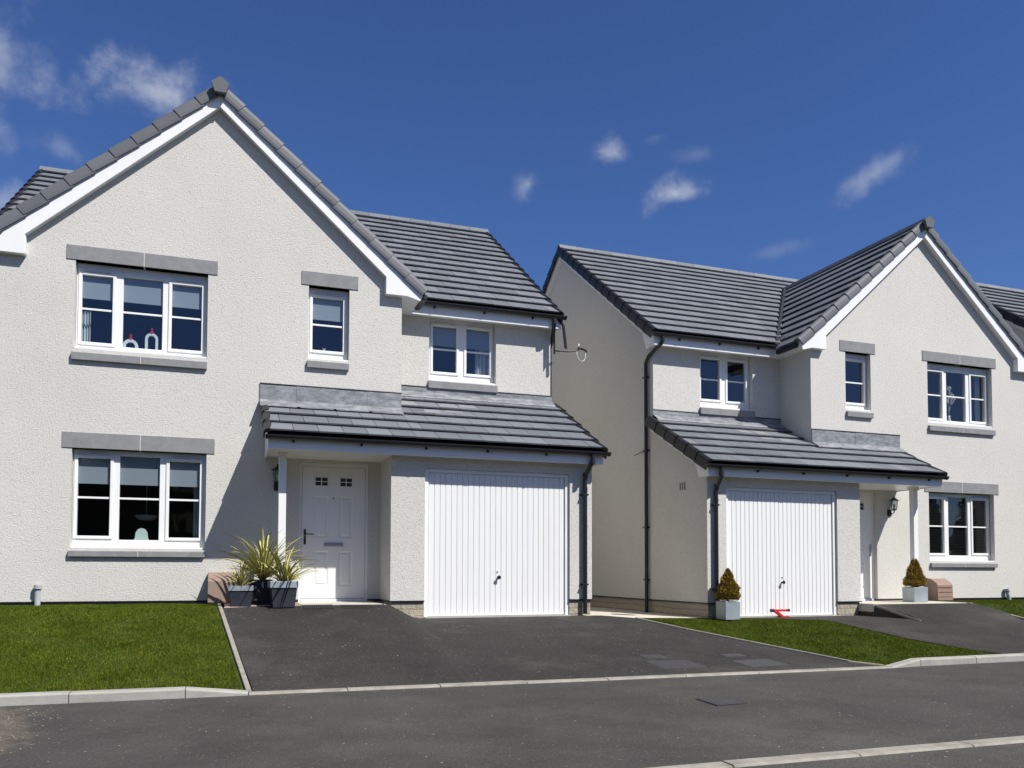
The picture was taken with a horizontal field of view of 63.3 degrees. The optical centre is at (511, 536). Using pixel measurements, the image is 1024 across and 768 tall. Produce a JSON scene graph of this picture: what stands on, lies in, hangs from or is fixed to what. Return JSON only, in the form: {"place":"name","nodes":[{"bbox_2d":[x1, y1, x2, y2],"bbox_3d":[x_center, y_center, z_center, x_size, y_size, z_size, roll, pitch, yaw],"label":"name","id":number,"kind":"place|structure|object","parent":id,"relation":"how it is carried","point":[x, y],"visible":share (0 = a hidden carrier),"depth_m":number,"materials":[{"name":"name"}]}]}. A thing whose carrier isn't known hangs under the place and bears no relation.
{"place":"outdoors","nodes":[
{"label":"outdoors","id":0,"kind":"place"},
{"bbox_2d":[0,603,244,693],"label":"lawn","id":1,"kind":"structure","parent":0,"point":[172,670],"depth_m":8.33,"materials":[{"name":"green plant"}]},
{"bbox_2d":[0,661,1023,767],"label":"footway","id":2,"kind":"structure","parent":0,"point":[645,723],"depth_m":6.13,"materials":[{"name":"grey asphalt"}]},
{"bbox_2d":[0,707,61,759],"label":"loose grit","id":3,"kind":"object","parent":2,"relation":"on","point":[23,723],"visible":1,"depth_m":6.01,"materials":[{"name":"grey gravel"}]},
{"bbox_2d":[696,697,745,705],"bbox_3d":[1.800,1.433,7.137,0.320,0.043,0.360,1,-3,-19],"label":"manhole cover","id":4,"kind":"object","parent":2,"relation":"on","point":[721,701],"visible":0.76,"depth_m":7.10,"materials":[{"name":"metal"}]},
{"bbox_2d":[0,0,1023,289],"label":"sky","id":5,"kind":"structure","parent":0,"point":[780,138],"materials":[{"name":"blue"}]},
{"bbox_2d":[223,604,875,690],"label":"driveway","id":6,"kind":"structure","parent":0,"point":[296,648],"depth_m":9.54,"materials":[{"name":"grey asphalt"}]},
{"bbox_2d":[267,581,298,607],"bbox_3d":[-2.986,0.753,10.810,0.351,0.340,0.351,1,-3,-23],"label":"planter","id":7,"kind":"object","parent":6,"relation":"on","point":[282,594],"visible":0.98,"depth_m":10.67,"materials":[{"name":"grey plastic"}]},
{"bbox_2d":[249,543,324,580],"bbox_3d":[-2.931,0.377,10.826,1.064,0.553,1.131,1,-3,-19],"label":"spiky plant","id":8,"kind":"object","parent":7,"relation":"in","point":[285,570],"visible":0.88,"depth_m":10.76,"materials":[{"name":"green plant"}]},
{"bbox_2d":[301,604,335,609],"bbox_3d":[-2.532,0.943,10.863,0.430,0.094,0.260,1,-3,-19],"label":"drain grate","id":9,"kind":"object","parent":6,"relation":"on","point":[316,606],"visible":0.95,"depth_m":10.84,"materials":[{"name":"grey metal"}]},
{"bbox_2d":[340,605,376,608],"bbox_3d":[-2.043,0.954,11.041,0.490,0.082,0.240,1,-3,-19],"label":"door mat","id":10,"kind":"object","parent":6,"relation":"in","point":[355,606],"depth_m":11.01,"materials":[{"name":"grey"}]},
{"bbox_2d":[640,654,667,657],"bbox_3d":[1.647,1.415,9.662,0.310,0.062,0.210,1,-3,-19],"label":"manhole cover","id":11,"kind":"object","parent":6,"relation":"on","point":[654,656],"visible":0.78,"depth_m":9.66,"materials":[{"name":"metal"}]},
{"bbox_2d":[645,660,706,668],"bbox_3d":[1.834,1.448,9.286,0.620,0.088,0.440,1,-3,-19],"label":"manhole cover","id":12,"kind":"object","parent":6,"relation":"on","point":[670,664],"visible":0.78,"depth_m":9.27,"materials":[{"name":"metal"}]},
{"bbox_2d":[720,654,744,656],"bbox_3d":[2.646,1.440,9.925,0.310,0.058,0.180,1,-3,-19],"label":"manhole cover","id":13,"kind":"object","parent":6,"relation":"on","point":[732,655],"visible":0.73,"depth_m":9.91,"materials":[{"name":"metal"}]},
{"bbox_2d":[731,659,789,666],"bbox_3d":[2.856,1.474,9.541,0.609,0.081,0.376,1,-3,-24],"label":"manhole cover","id":14,"kind":"object","parent":6,"relation":"on","point":[760,663],"visible":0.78,"depth_m":9.53,"materials":[{"name":"metal"}]},
{"bbox_2d":[185,598,1001,694],"bbox_3d":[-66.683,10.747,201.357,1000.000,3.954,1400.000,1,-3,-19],"label":"ground","id":15,"kind":"structure","parent":0,"point":[863,613],"depth_m":13.74,"materials":[{"name":"grey concrete"}]},
{"bbox_2d":[0,687,247,705],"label":"kerb","id":16,"kind":"structure","parent":15,"relation":"on","point":[39,698],"depth_m":6.96,"materials":[{"name":"grey concrete"}]},
{"bbox_2d":[217,603,251,694],"bbox_3d":[-3.248,1.204,9.503,0.098,0.730,4.507,1,-3,-23],"label":"edging","id":17,"kind":"object","parent":15,"relation":"on","point":[245,682],"visible":0.66,"depth_m":8.62,"materials":[{"name":"grey concrete"}]},
{"bbox_2d":[0,76,610,617],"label":"detached house","id":18,"kind":"structure","parent":15,"relation":"on","point":[422,440],"depth_m":11.88,"materials":[{"name":"paint"}]},
{"bbox_2d":[33,585,41,605],"bbox_3d":[-6.200,0.796,10.851,0.098,0.320,0.096,1,-3,-19],"label":"vent pipe","id":19,"kind":"object","parent":18,"relation":"attached to","point":[37,593],"visible":0.88,"depth_m":10.82,"materials":[{"name":"grey plastic"}]},
{"bbox_2d":[123,334,138,347],"bbox_3d":[-5.318,-2.692,11.582,0.200,0.275,0.057,1,-3,-19],"label":"arch ornament","id":20,"kind":"object","parent":18,"relation":"attached to","point":[128,340],"visible":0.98,"depth_m":11.57,"materials":[{"name":"white ceramic"}]},
{"bbox_2d":[62,431,214,556],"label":"window","id":21,"kind":"structure","parent":18,"relation":"in","point":[116,494],"depth_m":11.55,"materials":[{"name":"white plastic"}]},
{"bbox_2d":[134,528,148,539],"bbox_3d":[-5.149,0.007,11.541,0.320,0.240,0.080,1,-3,-19],"label":"board ornament","id":22,"kind":"object","parent":18,"relation":"attached to","point":[141,533],"visible":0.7,"depth_m":11.52,"materials":[{"name":"white"}]},
{"bbox_2d":[67,244,217,369],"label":"window","id":23,"kind":"structure","parent":18,"relation":"in","point":[113,304],"depth_m":11.62,"materials":[{"name":"white plastic"}]},
{"bbox_2d":[145,329,157,349],"bbox_3d":[-5.062,-2.742,11.672,0.170,0.385,0.057,1,-3,-19],"label":"arch ornament","id":24,"kind":"object","parent":18,"relation":"attached to","point":[151,333],"visible":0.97,"depth_m":11.66,"materials":[{"name":"white ceramic"}]},
{"bbox_2d":[207,572,239,603],"bbox_3d":[-3.994,0.720,11.531,0.430,0.440,0.260,1,-3,-19],"label":"meter box","id":25,"kind":"object","parent":18,"relation":"attached to","point":[218,591],"visible":0.56,"depth_m":11.40,"materials":[{"name":"pink plastic"}]},
{"bbox_2d":[271,464,278,490],"bbox_3d":[-3.341,-0.844,11.847,0.190,0.375,0.205,1,-3,-19],"label":"wall lantern","id":26,"kind":"object","parent":18,"relation":"attached to","point":[276,468],"depth_m":11.82,"materials":[{"name":"black plastic"}]},
{"bbox_2d":[302,270,357,370],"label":"window","id":27,"kind":"structure","parent":18,"relation":"in","point":[328,309],"depth_m":12.40,"materials":[{"name":"white plastic"}]},
{"bbox_2d":[298,462,367,601],"bbox_3d":[-2.628,-0.046,12.248,1.003,2.059,0.185,1,-3,-19],"label":"front door","id":28,"kind":"structure","parent":18,"relation":"in","point":[333,506],"depth_m":12.26,"materials":[{"name":"white plastic"}]},
{"bbox_2d":[428,318,497,392],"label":"window","id":29,"kind":"structure","parent":18,"relation":"in","point":[462,353],"depth_m":13.96,"materials":[{"name":"white plastic"}]},
{"bbox_2d":[424,468,568,616],"bbox_3d":[-0.207,0.112,12.178,2.223,2.170,0.135,1,-3,-19],"label":"garage door","id":30,"kind":"structure","parent":18,"relation":"in","point":[497,542],"depth_m":12.16,"materials":[{"name":"white metal"}]},
{"bbox_2d":[553,312,586,361],"bbox_3d":[1.055,-3.442,14.309,0.710,0.785,0.226,2,-3,-32],"label":"aerial bracket","id":31,"kind":"object","parent":18,"relation":"attached to","point":[564,334],"visible":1,"depth_m":14.18,"materials":[{"name":"black metal"}]},
{"bbox_2d":[296,601,381,604],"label":"porch slab","id":32,"kind":"structure","parent":15,"relation":"on","point":[343,603],"depth_m":11.53,"materials":[{"name":"beige concrete"}]},
{"bbox_2d":[249,666,891,694],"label":"kerb","id":33,"kind":"structure","parent":15,"relation":"on","point":[520,682],"depth_m":8.16,"materials":[{"name":"grey concrete"}]},
{"bbox_2d":[635,617,883,665],"bbox_3d":[3.048,1.414,11.041,0.156,0.504,3.751,2,-3,-41],"label":"edging","id":34,"kind":"object","parent":15,"relation":"on","point":[814,654],"visible":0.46,"depth_m":10.76,"materials":[{"name":"grey concrete"}]},
{"bbox_2d":[542,216,1023,622],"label":"detached house","id":35,"kind":"structure","parent":15,"relation":"on","point":[796,435],"depth_m":15.81,"materials":[{"name":"paint"}]},
{"bbox_2d":[679,482,685,490],"bbox_3d":[2.879,-0.845,14.037,0.015,0.140,0.180,1,-3,-20],"label":"wall grille","id":36,"kind":"object","parent":35,"relation":"attached to","point":[682,485],"depth_m":14.03,"materials":[{"name":"metal"}]},
{"bbox_2d":[699,352,754,417],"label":"window","id":37,"kind":"structure","parent":35,"relation":"in","point":[724,379],"depth_m":15.83,"materials":[{"name":"white plastic"}]},
{"bbox_2d":[726,487,836,616],"bbox_3d":[4.493,0.278,13.877,2.223,2.170,0.135,1,-3,-20],"label":"garage door","id":38,"kind":"structure","parent":35,"relation":"in","point":[781,543],"depth_m":13.88,"materials":[{"name":"white metal"}]},
{"bbox_2d":[839,340,874,418],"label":"window","id":39,"kind":"structure","parent":35,"relation":"in","point":[855,365],"depth_m":15.71,"materials":[{"name":"white plastic"}]},
{"bbox_2d":[859,492,874,600],"bbox_3d":[6.340,0.194,15.450,1.003,2.059,0.185,1,-3,-20],"label":"front door","id":40,"kind":"structure","parent":35,"relation":"in","point":[866,498],"depth_m":15.58,"materials":[{"name":"white plastic"}]},
{"bbox_2d":[887,496,898,515],"bbox_3d":[7.153,-0.567,15.585,0.190,0.375,0.205,1,-3,-20],"label":"wall lantern","id":41,"kind":"object","parent":35,"relation":"attached to","point":[889,512],"depth_m":15.56,"materials":[{"name":"black plastic"}]},
{"bbox_2d":[927,578,952,600],"bbox_3d":[8.174,1.026,15.859,0.380,0.440,0.264,1,-3,-20],"label":"meter box","id":42,"kind":"object","parent":35,"relation":"attached to","point":[940,589],"visible":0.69,"depth_m":15.77,"materials":[{"name":"pink plastic"}]},
{"bbox_2d":[946,386,955,420],"bbox_3d":[8.777,-2.630,16.623,0.227,0.753,0.090,1,-3,-20],"label":"twig display","id":43,"kind":"object","parent":35,"relation":"attached to","point":[951,403],"visible":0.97,"depth_m":16.61,"materials":[{"name":"beige"}]},
{"bbox_2d":[922,350,995,435],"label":"window","id":44,"kind":"structure","parent":35,"relation":"in","point":[968,384],"depth_m":16.63,"materials":[{"name":"white plastic"}]},
{"bbox_2d":[924,482,998,567],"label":"window","id":45,"kind":"structure","parent":35,"relation":"in","point":[959,531],"depth_m":16.53,"materials":[{"name":"white plastic"}]},
{"bbox_2d":[1004,588,1010,599],"bbox_3d":[9.896,1.197,16.558,0.171,0.329,0.096,1,-3,-20],"label":"vent pipe","id":46,"kind":"object","parent":35,"relation":"attached to","point":[1007,592],"visible":0.88,"depth_m":16.53,"materials":[{"name":"grey plastic"}]},
{"bbox_2d":[650,736,1023,767],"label":"kerb","id":47,"kind":"structure","parent":15,"relation":"on","point":[736,763],"depth_m":5.18,"materials":[{"name":"grey concrete"}]},
{"bbox_2d":[858,601,961,611],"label":"porch slab","id":48,"kind":"structure","parent":15,"relation":"on","point":[867,606],"depth_m":14.32,"materials":[{"name":"beige concrete"}]},
{"bbox_2d":[902,587,927,601],"bbox_3d":[7.290,1.051,15.021,0.300,0.271,0.300,1,-2,-16],"label":"planter","id":49,"kind":"object","parent":48,"relation":"on","point":[914,594],"visible":0.96,"depth_m":14.90,"materials":[{"name":"metal"}]},
{"bbox_2d":[902,559,927,586],"bbox_3d":[7.285,0.669,15.054,0.425,0.596,0.426,1,-3,-19],"label":"conifer","id":50,"kind":"object","parent":49,"relation":"on","point":[915,576],"visible":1,"depth_m":14.95,"materials":[{"name":"brown plant"}]},
{"bbox_2d":[884,653,1023,667],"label":"kerb","id":51,"kind":"structure","parent":15,"relation":"on","point":[953,660],"depth_m":9.94,"materials":[{"name":"grey concrete"}]},
{"bbox_2d":[940,601,1023,619],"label":"edging","id":52,"kind":"object","parent":15,"relation":"on","point":[1022,618],"visible":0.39,"depth_m":13.77,"materials":[{"name":"grey concrete"}]},
{"bbox_2d":[975,282,1023,344],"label":"detached house","id":53,"kind":"structure","parent":15,"relation":"on","point":[1007,303],"depth_m":19.99,"materials":[{"name":"tile"}]},
{"bbox_2d":[582,607,702,617],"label":"path","id":54,"kind":"structure","parent":0,"point":[606,611],"depth_m":13.81,"materials":[{"name":"beige concrete"}]},
{"bbox_2d":[642,617,1006,664],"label":"lawn","id":55,"kind":"structure","parent":0,"point":[877,655],"depth_m":11.23,"materials":[{"name":"green plant"}]},
{"bbox_2d":[716,600,739,619],"bbox_3d":[3.408,1.163,13.104,0.270,0.296,0.270,1,-3,-20],"label":"planter","id":56,"kind":"object","parent":55,"relation":"on","point":[727,610],"visible":1,"depth_m":12.99,"materials":[{"name":"metal"}]},
{"bbox_2d":[713,568,740,600],"bbox_3d":[3.411,0.781,13.126,0.397,0.572,0.464,1,-3,-19],"label":"conifer","id":57,"kind":"object","parent":56,"relation":"on","point":[728,588],"visible":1,"depth_m":13.03,"materials":[{"name":"brown plant"}]},
{"bbox_2d":[737,743,1023,767],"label":"road","id":58,"kind":"structure","parent":0,"point":[1003,756],"depth_m":5.06,"materials":[{"name":"grey asphalt"}]},
{"bbox_2d":[757,603,1023,653],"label":"driveway","id":59,"kind":"structure","parent":0,"point":[973,626],"depth_m":12.76,"materials":[{"name":"grey asphalt"}]},
{"bbox_2d":[770,609,789,616],"bbox_3d":[4.415,1.266,13.676,0.371,0.147,0.120,1,-3,-20],"label":"garage lock","id":60,"kind":"object","parent":59,"relation":"on","point":[777,612],"visible":0.91,"depth_m":13.65,"materials":[{"name":"red paint"}]},
{"bbox_2d":[875,604,921,620],"bbox_3d":[6.254,1.250,13.470,0.030,0.253,0.974,1,-3,-19],"label":"edging","id":61,"kind":"object","parent":59,"relation":"on","point":[892,611],"visible":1,"depth_m":13.48,"materials":[{"name":"grey concrete"}]},
{"bbox_2d":[945,599,1023,616],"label":"lawn","id":62,"kind":"structure","parent":0,"point":[1006,608],"depth_m":14.41,"materials":[{"name":"green plant"}]},
{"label":"gravel bed","id":63,"kind":"structure","parent":0,"visible":0},
{"bbox_2d":[225,602,300,606],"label":"gravel","id":64,"kind":"structure","parent":63,"relation":"on","point":[228,604],"depth_m":10.83,"materials":[{"name":"gravel"}]},
{"bbox_2d":[228,585,253,606],"bbox_3d":[-3.514,0.778,10.775,0.301,0.275,0.301,1,-2,-16],"label":"planter","id":65,"kind":"object","parent":64,"relation":"on","point":[240,596],"visible":0.98,"depth_m":10.65,"materials":[{"name":"grey plastic"}]},
{"bbox_2d":[223,558,261,585],"bbox_3d":[-3.491,0.481,10.799,0.679,0.420,0.538,1,-3,-19],"label":"spiky plant","id":66,"kind":"object","parent":65,"relation":"on","point":[242,575],"visible":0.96,"depth_m":10.75,"materials":[{"name":"green plant"}]},
{"bbox_2d":[249,579,272,604],"bbox_3d":[-3.357,0.751,11.106,0.299,0.346,0.299,1,-3,-19],"label":"planter","id":67,"kind":"object","parent":64,"relation":"on","point":[260,594],"visible":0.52,"depth_m":10.97,"materials":[{"name":"grey plastic"}]},
{"bbox_2d":[213,528,319,579],"bbox_3d":[-3.269,0.230,11.024,1.462,0.782,1.413,0,-2,4],"label":"spiky plant","id":68,"kind":"object","parent":67,"relation":"in","point":[263,553],"visible":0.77,"depth_m":10.99,"materials":[{"name":"green plant"}]}
]}

